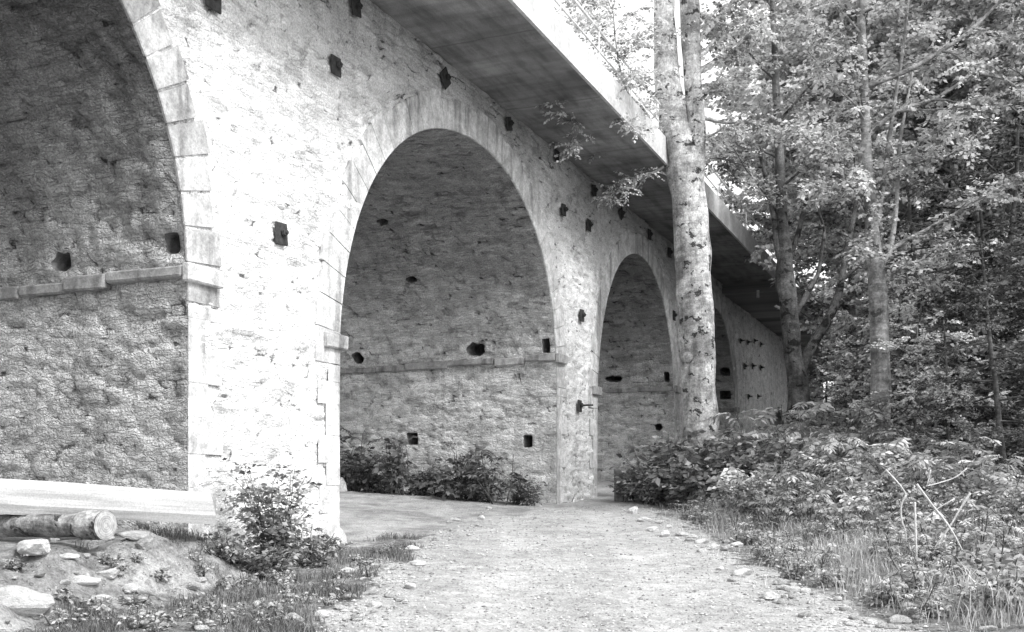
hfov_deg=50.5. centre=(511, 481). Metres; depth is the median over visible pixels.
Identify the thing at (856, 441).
sapling
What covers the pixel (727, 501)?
verge herb
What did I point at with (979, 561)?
verge herb
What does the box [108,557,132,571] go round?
weed
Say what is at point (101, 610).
stone
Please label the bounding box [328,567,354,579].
weed
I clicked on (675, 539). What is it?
stone
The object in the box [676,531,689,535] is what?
stone
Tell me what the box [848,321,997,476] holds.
woodland tree
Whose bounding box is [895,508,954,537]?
sapling
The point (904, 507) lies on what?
verge herb
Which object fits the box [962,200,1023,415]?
woodland tree
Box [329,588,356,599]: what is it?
weed
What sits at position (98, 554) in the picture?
stone
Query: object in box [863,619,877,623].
stone
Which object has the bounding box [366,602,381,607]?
stone
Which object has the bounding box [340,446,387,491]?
nettle bush
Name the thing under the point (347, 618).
stone
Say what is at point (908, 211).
woodland tree
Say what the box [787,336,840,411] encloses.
woodland tree
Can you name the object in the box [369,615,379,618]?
stone
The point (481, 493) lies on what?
nettle bush
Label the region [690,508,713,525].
verge herb
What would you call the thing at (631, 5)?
sky
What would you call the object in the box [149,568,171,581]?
weed
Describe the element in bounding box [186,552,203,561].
weed
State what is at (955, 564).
verge herb
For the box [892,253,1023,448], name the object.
woodland tree
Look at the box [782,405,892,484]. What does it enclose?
sapling
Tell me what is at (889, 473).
dead branch
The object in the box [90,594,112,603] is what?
stone
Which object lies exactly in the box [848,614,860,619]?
stone
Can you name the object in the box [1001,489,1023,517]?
verge herb
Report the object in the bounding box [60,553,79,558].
stone
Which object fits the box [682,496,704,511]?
verge herb
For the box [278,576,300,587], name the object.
weed
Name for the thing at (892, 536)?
verge herb
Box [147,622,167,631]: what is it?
weed
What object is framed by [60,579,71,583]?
stone
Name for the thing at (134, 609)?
weed
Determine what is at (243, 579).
weed
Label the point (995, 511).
verge herb
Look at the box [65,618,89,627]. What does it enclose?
weed
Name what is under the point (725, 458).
bramble bush
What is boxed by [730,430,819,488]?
sapling
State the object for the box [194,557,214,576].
weed
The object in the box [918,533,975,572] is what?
verge herb
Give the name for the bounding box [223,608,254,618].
weed
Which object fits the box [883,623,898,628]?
stone
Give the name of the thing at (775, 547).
verge herb
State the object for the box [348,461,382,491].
nettle bush
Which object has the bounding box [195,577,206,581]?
stone
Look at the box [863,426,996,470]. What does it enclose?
sapling
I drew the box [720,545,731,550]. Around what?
stone
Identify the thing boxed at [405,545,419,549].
stone
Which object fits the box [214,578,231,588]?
weed
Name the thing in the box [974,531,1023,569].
verge herb
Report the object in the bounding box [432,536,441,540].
stone
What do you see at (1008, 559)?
verge herb
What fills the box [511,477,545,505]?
nettle bush
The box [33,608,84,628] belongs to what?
weed
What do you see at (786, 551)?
verge herb
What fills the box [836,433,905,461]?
sapling
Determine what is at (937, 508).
dead branch
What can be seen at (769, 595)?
stone
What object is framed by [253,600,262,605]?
stone
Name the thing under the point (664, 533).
stone
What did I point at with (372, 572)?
weed
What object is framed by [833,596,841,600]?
stone
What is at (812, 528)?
verge herb
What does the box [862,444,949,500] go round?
sapling
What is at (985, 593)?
verge herb
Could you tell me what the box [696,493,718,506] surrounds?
verge herb
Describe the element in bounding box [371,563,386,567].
stone
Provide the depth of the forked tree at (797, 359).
30.83 m
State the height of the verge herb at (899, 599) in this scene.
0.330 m
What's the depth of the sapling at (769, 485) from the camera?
19.96 m
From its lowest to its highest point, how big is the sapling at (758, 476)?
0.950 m
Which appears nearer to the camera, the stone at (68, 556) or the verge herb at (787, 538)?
the stone at (68, 556)
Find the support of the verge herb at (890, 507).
on the ground at (370, 515)
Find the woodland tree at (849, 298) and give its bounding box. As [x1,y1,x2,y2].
[801,145,1022,337]
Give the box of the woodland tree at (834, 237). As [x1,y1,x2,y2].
[801,223,895,350]
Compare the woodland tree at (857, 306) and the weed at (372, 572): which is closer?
the weed at (372, 572)
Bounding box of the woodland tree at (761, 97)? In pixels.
[704,0,1023,262]
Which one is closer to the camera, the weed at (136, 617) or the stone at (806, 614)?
the weed at (136, 617)
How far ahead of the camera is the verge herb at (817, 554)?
13.58 m
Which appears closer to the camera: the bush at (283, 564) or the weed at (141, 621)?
the weed at (141, 621)
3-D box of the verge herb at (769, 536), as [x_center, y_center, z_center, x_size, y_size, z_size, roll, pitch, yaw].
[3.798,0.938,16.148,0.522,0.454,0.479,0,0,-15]
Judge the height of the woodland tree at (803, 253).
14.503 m
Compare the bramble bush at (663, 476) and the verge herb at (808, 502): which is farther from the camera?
the bramble bush at (663, 476)
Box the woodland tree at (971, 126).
[842,99,1023,444]
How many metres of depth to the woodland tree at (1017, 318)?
22.14 m
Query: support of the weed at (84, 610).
on the ground at (370, 515)
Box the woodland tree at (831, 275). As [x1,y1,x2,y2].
[773,189,869,330]
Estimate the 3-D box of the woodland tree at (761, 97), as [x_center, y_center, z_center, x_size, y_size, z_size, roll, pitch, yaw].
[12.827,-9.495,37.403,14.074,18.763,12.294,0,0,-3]
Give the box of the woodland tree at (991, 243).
[932,231,1023,438]
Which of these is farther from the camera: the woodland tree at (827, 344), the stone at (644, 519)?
the woodland tree at (827, 344)
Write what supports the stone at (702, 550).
on the ground at (370, 515)
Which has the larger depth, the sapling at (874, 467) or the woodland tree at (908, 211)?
the woodland tree at (908, 211)
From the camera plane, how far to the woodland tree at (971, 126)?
27.87 m
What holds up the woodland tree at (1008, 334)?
on the ground at (370, 515)
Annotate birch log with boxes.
[0,510,116,539]
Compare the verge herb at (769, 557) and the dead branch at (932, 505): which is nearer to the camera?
the dead branch at (932, 505)
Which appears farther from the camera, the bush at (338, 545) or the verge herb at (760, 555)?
the bush at (338, 545)
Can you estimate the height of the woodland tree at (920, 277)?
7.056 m
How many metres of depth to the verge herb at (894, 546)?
13.66 m
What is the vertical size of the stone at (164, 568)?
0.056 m
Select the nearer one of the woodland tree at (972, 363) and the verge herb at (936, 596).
the verge herb at (936, 596)
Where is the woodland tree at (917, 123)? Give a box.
[770,1,978,244]
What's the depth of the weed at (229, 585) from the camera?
12.49 m
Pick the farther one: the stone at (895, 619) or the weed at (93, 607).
the weed at (93, 607)
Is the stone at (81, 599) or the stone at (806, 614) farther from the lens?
the stone at (81, 599)
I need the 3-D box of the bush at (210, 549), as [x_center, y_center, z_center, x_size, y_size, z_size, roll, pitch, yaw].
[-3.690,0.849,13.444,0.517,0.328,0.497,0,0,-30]
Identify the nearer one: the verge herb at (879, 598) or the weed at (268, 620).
the weed at (268, 620)
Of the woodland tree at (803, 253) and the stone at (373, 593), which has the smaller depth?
the stone at (373, 593)
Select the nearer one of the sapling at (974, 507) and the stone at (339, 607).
the stone at (339, 607)
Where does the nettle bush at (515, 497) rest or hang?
on the ground at (370, 515)
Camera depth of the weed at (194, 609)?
10.89 m
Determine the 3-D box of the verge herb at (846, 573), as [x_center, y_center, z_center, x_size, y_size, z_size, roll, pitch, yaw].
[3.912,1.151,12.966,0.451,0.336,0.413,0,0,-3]
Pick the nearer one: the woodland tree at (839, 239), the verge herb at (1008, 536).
the verge herb at (1008, 536)
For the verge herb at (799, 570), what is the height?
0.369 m
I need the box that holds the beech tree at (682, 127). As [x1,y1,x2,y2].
[486,0,806,462]
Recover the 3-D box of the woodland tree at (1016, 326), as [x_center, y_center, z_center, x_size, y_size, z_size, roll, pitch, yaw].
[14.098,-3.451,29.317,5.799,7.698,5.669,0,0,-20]
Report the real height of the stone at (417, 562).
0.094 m
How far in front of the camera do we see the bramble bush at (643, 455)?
26.93 m
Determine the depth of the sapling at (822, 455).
19.98 m
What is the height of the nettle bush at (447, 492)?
1.548 m
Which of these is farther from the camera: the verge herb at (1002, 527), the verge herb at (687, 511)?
the verge herb at (687, 511)
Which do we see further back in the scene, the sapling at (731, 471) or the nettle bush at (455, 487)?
the nettle bush at (455, 487)
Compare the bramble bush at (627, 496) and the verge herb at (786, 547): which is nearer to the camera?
the verge herb at (786, 547)
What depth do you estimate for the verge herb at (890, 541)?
14.34 m
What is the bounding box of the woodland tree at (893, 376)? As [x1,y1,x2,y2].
[857,283,1022,441]
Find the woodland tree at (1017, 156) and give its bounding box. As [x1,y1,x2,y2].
[891,91,1023,443]
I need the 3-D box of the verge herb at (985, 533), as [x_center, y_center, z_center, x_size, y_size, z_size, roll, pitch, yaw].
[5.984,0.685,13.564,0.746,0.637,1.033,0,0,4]
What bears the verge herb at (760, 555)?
on the ground at (370, 515)
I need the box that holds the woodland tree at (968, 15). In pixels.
[783,0,1023,232]
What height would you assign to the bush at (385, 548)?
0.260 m
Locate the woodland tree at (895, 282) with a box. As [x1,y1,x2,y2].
[817,253,970,432]
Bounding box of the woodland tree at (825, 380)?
[812,340,842,426]
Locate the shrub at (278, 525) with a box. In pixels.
[220,458,322,566]
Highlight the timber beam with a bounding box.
[0,478,216,524]
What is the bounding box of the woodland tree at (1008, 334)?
[851,165,1023,468]
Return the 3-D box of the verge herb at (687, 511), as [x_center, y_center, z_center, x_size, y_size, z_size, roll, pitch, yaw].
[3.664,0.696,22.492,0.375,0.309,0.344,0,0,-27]
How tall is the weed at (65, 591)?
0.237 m
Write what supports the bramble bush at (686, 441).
on the ground at (370, 515)
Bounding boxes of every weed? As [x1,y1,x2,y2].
[0,553,28,572]
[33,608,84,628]
[54,586,78,603]
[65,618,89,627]
[73,606,90,620]
[77,600,109,613]
[78,613,104,623]
[81,596,111,613]
[99,551,117,563]
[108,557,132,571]
[116,612,153,629]
[118,590,155,607]
[124,604,144,613]
[124,612,151,626]
[129,551,147,562]
[134,611,172,623]
[140,603,163,618]
[143,612,178,629]
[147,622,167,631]
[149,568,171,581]
[173,608,192,619]
[180,595,205,615]
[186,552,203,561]
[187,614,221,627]
[191,590,228,612]
[192,601,227,619]
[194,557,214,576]
[210,624,227,631]
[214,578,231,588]
[217,574,242,594]
[218,612,245,625]
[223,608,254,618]
[231,572,258,585]
[231,602,246,610]
[244,572,265,585]
[249,602,279,623]
[254,601,294,612]
[256,616,277,626]
[263,601,290,621]
[265,599,284,614]
[267,569,286,584]
[274,570,295,578]
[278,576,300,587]
[278,579,296,592]
[278,589,293,597]
[286,592,317,603]
[289,615,308,629]
[299,562,313,568]
[318,596,338,605]
[320,577,350,588]
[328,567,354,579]
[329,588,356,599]
[348,554,362,560]
[353,556,377,565]
[353,563,385,576]
[368,558,388,564]
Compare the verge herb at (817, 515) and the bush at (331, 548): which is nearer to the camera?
the bush at (331, 548)
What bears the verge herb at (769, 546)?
on the ground at (370, 515)
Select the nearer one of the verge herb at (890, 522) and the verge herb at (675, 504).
the verge herb at (890, 522)
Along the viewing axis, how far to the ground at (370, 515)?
12.81 m
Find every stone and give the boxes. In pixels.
[0,585,54,616]
[17,539,50,555]
[30,615,39,619]
[34,572,45,576]
[48,538,59,541]
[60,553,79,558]
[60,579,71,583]
[72,575,100,585]
[78,598,88,603]
[83,553,90,557]
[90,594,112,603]
[92,551,104,556]
[95,603,110,613]
[96,568,118,578]
[117,530,149,540]
[117,553,125,558]
[122,583,137,591]
[136,537,153,549]
[160,566,167,570]
[186,584,199,589]
[194,625,209,630]
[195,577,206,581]
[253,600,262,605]
[283,612,299,622]
[312,609,328,618]
[335,605,346,609]
[340,477,346,490]
[340,528,346,543]
[342,567,354,573]
[342,616,351,620]
[351,615,363,620]
[366,591,377,594]
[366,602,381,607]
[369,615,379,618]
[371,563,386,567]
[384,592,394,597]
[404,582,415,588]
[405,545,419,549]
[409,559,426,565]
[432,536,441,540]
[628,506,637,513]
[637,517,651,521]
[647,526,657,531]
[660,530,669,536]
[671,537,680,540]
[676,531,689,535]
[684,538,694,541]
[688,534,697,537]
[694,538,708,543]
[696,548,706,552]
[705,543,718,549]
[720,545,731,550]
[727,578,735,581]
[730,541,743,546]
[732,568,752,575]
[761,591,779,599]
[773,578,786,584]
[776,584,787,589]
[777,598,786,603]
[784,586,800,592]
[784,592,794,598]
[798,611,811,617]
[800,587,810,593]
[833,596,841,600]
[839,606,851,611]
[846,621,853,625]
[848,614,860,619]
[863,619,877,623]
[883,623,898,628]
[887,614,911,624]
[902,602,919,610]
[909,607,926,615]
[979,625,997,630]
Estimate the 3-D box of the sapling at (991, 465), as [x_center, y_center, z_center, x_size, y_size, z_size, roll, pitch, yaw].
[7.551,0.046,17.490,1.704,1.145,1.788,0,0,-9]
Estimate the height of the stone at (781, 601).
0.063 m
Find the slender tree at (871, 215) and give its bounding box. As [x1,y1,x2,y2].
[764,0,1023,460]
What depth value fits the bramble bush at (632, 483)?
26.98 m
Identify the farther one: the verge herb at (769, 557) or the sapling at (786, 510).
the sapling at (786, 510)
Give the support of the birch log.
on the ground at (370, 515)
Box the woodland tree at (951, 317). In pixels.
[862,237,1023,479]
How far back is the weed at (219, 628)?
10.05 m
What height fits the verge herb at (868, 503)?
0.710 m
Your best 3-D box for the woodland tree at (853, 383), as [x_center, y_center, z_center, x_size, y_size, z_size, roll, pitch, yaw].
[8.487,-1.885,24.443,3.543,4.811,3.624,0,0,-30]
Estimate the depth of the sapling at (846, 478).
18.30 m
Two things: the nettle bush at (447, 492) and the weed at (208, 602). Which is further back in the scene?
the nettle bush at (447, 492)
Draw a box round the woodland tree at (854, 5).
[840,0,1022,364]
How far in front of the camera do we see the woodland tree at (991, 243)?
28.76 m
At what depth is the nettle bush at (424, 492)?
27.24 m
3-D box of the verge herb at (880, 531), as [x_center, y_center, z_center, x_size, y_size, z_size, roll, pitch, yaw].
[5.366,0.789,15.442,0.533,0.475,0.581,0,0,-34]
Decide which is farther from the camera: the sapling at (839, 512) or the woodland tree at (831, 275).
the woodland tree at (831, 275)
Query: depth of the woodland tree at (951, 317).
23.77 m
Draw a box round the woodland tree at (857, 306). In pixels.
[800,229,916,324]
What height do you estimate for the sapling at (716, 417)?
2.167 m
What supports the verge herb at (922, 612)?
on the ground at (370, 515)
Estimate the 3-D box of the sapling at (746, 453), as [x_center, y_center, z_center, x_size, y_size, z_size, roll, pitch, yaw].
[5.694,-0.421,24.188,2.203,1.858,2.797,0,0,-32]
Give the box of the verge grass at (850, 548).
[636,482,1023,631]
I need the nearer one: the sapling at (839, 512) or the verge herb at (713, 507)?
the sapling at (839, 512)
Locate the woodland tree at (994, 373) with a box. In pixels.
[879,238,1023,492]
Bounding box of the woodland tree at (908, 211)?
[832,173,1020,437]
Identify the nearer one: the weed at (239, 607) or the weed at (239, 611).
the weed at (239, 611)
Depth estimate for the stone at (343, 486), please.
27.45 m
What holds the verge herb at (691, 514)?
on the ground at (370, 515)
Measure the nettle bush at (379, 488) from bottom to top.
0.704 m
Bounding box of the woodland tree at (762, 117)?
[746,0,1023,147]
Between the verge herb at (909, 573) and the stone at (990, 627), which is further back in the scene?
the verge herb at (909, 573)
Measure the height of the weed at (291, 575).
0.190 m
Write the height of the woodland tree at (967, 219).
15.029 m
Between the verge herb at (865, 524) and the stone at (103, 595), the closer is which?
the stone at (103, 595)
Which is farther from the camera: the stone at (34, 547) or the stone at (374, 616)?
the stone at (34, 547)
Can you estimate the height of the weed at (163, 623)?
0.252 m
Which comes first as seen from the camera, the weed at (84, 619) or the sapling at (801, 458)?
the weed at (84, 619)
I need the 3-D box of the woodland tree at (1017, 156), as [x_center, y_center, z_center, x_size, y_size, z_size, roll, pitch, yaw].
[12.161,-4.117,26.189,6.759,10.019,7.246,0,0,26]
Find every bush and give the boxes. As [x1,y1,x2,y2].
[197,536,234,557]
[201,530,256,564]
[233,548,289,572]
[245,545,300,580]
[259,526,343,567]
[296,543,348,556]
[314,533,353,549]
[340,426,376,489]
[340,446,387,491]
[340,458,352,479]
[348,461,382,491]
[359,469,391,492]
[366,437,413,493]
[368,544,396,557]
[369,436,444,495]
[383,541,407,550]
[408,465,438,495]
[412,470,452,496]
[419,441,485,500]
[427,456,477,498]
[441,462,499,500]
[450,449,527,504]
[458,467,515,502]
[509,474,533,504]
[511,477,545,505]
[606,468,651,501]
[609,458,669,503]
[616,430,696,496]
[624,466,680,505]
[629,444,705,486]
[635,450,701,506]
[648,460,721,507]
[661,430,752,502]
[665,429,750,475]
[687,432,774,490]
[721,418,783,460]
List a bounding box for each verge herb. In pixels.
[667,500,691,511]
[679,508,696,518]
[681,498,716,517]
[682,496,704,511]
[683,511,699,519]
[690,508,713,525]
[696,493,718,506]
[700,506,723,519]
[722,514,763,539]
[724,496,755,515]
[733,527,761,544]
[742,534,761,544]
[747,528,772,543]
[747,529,783,551]
[748,540,772,561]
[749,514,790,533]
[757,536,804,566]
[757,541,783,560]
[757,544,796,567]
[758,538,785,552]
[768,539,798,556]
[775,554,809,580]
[776,528,823,556]
[776,543,811,567]
[782,490,844,518]
[782,539,839,575]
[794,520,822,544]
[801,546,838,573]
[804,500,878,541]
[808,564,837,587]
[810,535,836,548]
[815,504,862,527]
[817,564,859,586]
[839,511,868,528]
[846,512,910,543]
[853,495,880,519]
[862,512,877,540]
[862,573,908,606]
[863,528,926,556]
[865,532,910,568]
[866,520,899,538]
[868,511,910,533]
[870,582,950,619]
[871,533,909,559]
[874,498,948,525]
[874,530,933,566]
[879,544,945,577]
[879,579,914,606]
[886,497,962,525]
[886,517,936,538]
[887,558,946,592]
[894,551,967,594]
[899,532,922,564]
[901,585,934,602]
[903,570,936,595]
[905,563,962,592]
[907,516,982,556]
[911,525,959,565]
[911,587,961,617]
[913,551,973,583]
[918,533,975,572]
[924,496,980,518]
[927,539,970,566]
[938,512,1002,555]
[939,567,1009,612]
[946,542,1009,577]
[955,511,1023,559]
[957,556,1006,588]
[957,574,1023,613]
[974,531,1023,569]
[978,564,1023,609]
[983,518,1023,541]
[986,508,1013,525]
[989,553,1023,589]
[991,499,1023,535]
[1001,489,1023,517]
[1004,537,1023,556]
[1011,505,1023,523]
[1012,540,1023,560]
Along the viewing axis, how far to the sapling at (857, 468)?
18.89 m
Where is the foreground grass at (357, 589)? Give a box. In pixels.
[10,522,423,631]
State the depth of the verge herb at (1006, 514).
14.57 m
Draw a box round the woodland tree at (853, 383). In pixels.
[829,294,961,440]
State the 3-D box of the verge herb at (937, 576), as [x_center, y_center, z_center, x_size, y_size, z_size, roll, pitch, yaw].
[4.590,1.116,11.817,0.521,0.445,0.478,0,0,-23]
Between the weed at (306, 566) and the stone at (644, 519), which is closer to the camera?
the weed at (306, 566)
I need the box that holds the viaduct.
[0,0,861,548]
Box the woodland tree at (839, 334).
[809,318,867,427]
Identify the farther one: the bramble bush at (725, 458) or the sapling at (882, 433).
the bramble bush at (725, 458)
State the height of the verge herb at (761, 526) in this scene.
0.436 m
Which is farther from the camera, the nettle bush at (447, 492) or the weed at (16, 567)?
the nettle bush at (447, 492)
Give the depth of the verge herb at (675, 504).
24.05 m
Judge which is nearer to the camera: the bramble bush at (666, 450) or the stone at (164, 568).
the stone at (164, 568)
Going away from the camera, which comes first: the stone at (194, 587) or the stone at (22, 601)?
the stone at (22, 601)
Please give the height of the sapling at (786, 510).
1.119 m
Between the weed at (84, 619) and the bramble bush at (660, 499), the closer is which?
the weed at (84, 619)
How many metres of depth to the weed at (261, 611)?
10.45 m
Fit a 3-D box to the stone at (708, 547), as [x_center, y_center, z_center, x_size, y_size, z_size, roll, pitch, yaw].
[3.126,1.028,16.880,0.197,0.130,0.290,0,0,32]
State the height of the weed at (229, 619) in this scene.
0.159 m
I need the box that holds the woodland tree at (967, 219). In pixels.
[819,84,1022,428]
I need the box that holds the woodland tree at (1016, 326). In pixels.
[964,233,1023,427]
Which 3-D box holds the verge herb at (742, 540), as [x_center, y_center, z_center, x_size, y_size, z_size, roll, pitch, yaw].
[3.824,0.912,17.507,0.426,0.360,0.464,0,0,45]
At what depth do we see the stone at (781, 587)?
12.64 m
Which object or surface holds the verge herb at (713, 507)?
on the ground at (370, 515)
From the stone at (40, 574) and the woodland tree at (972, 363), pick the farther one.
the woodland tree at (972, 363)
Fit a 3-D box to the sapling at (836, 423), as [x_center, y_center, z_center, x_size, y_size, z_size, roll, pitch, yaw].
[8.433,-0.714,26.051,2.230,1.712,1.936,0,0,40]
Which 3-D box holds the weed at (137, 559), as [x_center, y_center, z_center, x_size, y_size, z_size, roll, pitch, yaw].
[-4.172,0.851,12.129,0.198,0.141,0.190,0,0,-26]
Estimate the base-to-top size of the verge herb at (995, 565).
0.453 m
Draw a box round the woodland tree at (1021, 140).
[890,100,1023,439]
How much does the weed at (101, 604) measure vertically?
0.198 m
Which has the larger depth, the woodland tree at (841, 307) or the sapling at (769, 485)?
the woodland tree at (841, 307)
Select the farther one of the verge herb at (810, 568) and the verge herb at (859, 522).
the verge herb at (859, 522)
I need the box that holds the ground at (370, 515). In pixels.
[0,395,1023,631]
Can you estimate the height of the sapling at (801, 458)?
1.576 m
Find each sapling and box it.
[701,411,783,476]
[707,463,773,514]
[720,422,790,490]
[722,467,786,525]
[729,400,852,472]
[729,424,802,439]
[729,439,852,496]
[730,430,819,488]
[737,470,819,533]
[746,471,797,499]
[748,405,837,435]
[753,411,891,474]
[762,459,873,507]
[769,477,847,530]
[775,436,843,497]
[776,404,894,458]
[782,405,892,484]
[785,415,860,446]
[797,457,873,514]
[806,436,871,500]
[807,491,878,539]
[815,453,897,483]
[823,417,868,432]
[824,436,916,488]
[835,443,911,504]
[836,405,919,449]
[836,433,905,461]
[836,481,916,519]
[838,431,939,465]
[842,442,972,507]
[859,469,950,525]
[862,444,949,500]
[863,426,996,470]
[878,437,979,509]
[891,395,1015,439]
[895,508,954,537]
[896,425,963,474]
[907,473,977,525]
[920,436,1000,495]
[926,448,1021,504]
[948,496,1010,539]
[963,475,1023,533]
[965,453,1023,510]
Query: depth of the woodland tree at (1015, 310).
22.65 m
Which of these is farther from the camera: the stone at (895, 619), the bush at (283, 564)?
the bush at (283, 564)
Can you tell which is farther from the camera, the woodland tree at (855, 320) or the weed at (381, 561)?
the woodland tree at (855, 320)
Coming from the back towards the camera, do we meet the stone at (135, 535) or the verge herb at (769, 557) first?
the verge herb at (769, 557)
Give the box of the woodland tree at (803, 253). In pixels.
[749,10,1023,368]
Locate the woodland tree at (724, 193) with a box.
[705,39,972,409]
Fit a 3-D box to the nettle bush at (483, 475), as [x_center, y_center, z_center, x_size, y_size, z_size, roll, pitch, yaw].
[-0.507,-0.068,26.013,2.004,1.423,1.264,0,0,-9]
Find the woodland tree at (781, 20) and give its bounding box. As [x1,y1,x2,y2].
[759,5,927,100]
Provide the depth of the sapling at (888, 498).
16.39 m
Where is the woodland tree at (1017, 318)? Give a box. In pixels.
[927,213,1023,478]
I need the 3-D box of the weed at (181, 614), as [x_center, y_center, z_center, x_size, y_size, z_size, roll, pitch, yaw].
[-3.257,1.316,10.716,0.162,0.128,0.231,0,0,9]
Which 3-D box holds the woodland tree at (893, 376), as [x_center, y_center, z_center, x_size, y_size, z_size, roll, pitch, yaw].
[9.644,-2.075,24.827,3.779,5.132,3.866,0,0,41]
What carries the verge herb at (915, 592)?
on the ground at (370, 515)
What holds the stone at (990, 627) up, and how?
on the ground at (370, 515)
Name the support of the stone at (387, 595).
on the ground at (370, 515)
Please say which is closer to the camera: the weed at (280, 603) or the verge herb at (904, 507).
the weed at (280, 603)
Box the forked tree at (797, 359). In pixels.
[701,0,909,423]
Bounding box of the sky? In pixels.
[547,0,1023,391]
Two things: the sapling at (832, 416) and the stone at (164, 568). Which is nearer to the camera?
the stone at (164, 568)
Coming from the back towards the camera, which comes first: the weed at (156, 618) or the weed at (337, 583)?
the weed at (337, 583)
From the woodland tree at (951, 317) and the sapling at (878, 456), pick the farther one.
the woodland tree at (951, 317)
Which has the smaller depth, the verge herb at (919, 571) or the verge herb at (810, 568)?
the verge herb at (919, 571)
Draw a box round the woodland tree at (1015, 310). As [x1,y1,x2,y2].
[925,58,1023,466]
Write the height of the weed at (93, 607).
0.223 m
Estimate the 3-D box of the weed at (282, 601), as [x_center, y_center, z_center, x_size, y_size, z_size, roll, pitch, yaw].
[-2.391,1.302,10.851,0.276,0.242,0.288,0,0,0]
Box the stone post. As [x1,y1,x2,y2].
[614,468,623,501]
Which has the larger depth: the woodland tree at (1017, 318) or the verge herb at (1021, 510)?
the woodland tree at (1017, 318)
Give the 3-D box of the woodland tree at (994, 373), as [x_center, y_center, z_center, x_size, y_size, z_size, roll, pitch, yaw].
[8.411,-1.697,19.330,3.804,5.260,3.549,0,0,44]
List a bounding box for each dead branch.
[885,469,906,494]
[900,495,906,541]
[914,502,917,563]
[916,484,966,557]
[922,498,954,522]
[926,468,966,486]
[935,492,970,546]
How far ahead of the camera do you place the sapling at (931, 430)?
21.90 m
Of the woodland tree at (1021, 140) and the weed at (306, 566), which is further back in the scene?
the woodland tree at (1021, 140)
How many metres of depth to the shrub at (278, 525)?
14.14 m
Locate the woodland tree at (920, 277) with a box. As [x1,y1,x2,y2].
[832,246,1023,425]
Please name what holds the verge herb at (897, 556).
on the ground at (370, 515)
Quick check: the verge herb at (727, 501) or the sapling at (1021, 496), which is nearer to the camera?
the sapling at (1021, 496)
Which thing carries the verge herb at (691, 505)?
on the ground at (370, 515)
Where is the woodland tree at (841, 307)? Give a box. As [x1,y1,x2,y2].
[814,274,868,329]
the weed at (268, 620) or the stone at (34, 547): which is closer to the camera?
the weed at (268, 620)
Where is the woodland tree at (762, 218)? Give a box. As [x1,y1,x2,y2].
[706,0,964,414]
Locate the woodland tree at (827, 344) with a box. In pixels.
[811,249,934,402]
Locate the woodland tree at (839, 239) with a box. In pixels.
[822,1,1023,284]
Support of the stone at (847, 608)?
on the ground at (370, 515)
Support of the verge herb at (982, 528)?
on the ground at (370, 515)
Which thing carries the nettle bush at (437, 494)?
on the ground at (370, 515)
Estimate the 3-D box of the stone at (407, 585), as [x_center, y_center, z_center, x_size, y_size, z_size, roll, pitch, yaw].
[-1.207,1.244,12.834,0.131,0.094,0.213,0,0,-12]
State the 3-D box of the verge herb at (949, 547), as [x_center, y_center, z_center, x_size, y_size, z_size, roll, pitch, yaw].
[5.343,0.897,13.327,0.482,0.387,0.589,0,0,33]
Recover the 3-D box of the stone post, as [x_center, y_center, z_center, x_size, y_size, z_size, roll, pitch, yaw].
[2.730,0.138,27.723,0.266,0.931,0.224,0,0,0]
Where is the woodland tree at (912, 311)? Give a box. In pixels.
[854,302,1012,476]
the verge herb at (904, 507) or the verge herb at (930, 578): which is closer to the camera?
the verge herb at (930, 578)
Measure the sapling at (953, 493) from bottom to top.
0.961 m
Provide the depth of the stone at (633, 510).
23.85 m
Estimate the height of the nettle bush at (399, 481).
1.583 m
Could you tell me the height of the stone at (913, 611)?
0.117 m
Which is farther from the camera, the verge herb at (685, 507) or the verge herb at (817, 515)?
the verge herb at (685, 507)
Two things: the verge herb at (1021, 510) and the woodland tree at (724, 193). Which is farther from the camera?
the woodland tree at (724, 193)
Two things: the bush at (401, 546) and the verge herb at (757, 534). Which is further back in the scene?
the verge herb at (757, 534)
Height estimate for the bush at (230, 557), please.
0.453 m
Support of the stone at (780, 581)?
on the ground at (370, 515)
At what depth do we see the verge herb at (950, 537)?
13.61 m
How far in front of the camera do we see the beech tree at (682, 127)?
27.60 m
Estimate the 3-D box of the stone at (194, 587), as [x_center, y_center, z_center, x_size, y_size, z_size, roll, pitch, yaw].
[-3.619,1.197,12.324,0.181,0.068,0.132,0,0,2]
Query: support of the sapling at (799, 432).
on the ground at (370, 515)
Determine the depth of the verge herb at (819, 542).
15.93 m
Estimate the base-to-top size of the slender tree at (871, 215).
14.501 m
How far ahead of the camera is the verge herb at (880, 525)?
15.18 m
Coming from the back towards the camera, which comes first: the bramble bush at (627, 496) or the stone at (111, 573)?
the bramble bush at (627, 496)
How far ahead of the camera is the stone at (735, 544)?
17.15 m
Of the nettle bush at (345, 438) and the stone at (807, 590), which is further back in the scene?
the nettle bush at (345, 438)
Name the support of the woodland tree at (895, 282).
on the ground at (370, 515)
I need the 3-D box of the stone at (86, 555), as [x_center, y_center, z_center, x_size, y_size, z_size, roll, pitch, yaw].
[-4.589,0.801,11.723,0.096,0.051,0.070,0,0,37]
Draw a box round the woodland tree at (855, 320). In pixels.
[790,291,901,431]
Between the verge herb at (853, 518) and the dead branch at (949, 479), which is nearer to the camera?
the dead branch at (949, 479)
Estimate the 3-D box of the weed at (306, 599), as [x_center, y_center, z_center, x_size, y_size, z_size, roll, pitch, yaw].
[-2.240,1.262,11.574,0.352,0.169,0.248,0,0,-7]
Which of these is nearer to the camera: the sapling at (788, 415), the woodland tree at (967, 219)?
the sapling at (788, 415)
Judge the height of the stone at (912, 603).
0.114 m
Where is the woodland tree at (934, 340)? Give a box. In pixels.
[887,309,1020,475]
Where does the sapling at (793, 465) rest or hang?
on the ground at (370, 515)
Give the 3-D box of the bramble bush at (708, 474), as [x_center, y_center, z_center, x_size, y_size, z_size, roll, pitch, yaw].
[4.578,-0.201,24.573,2.014,1.897,2.246,0,0,-41]

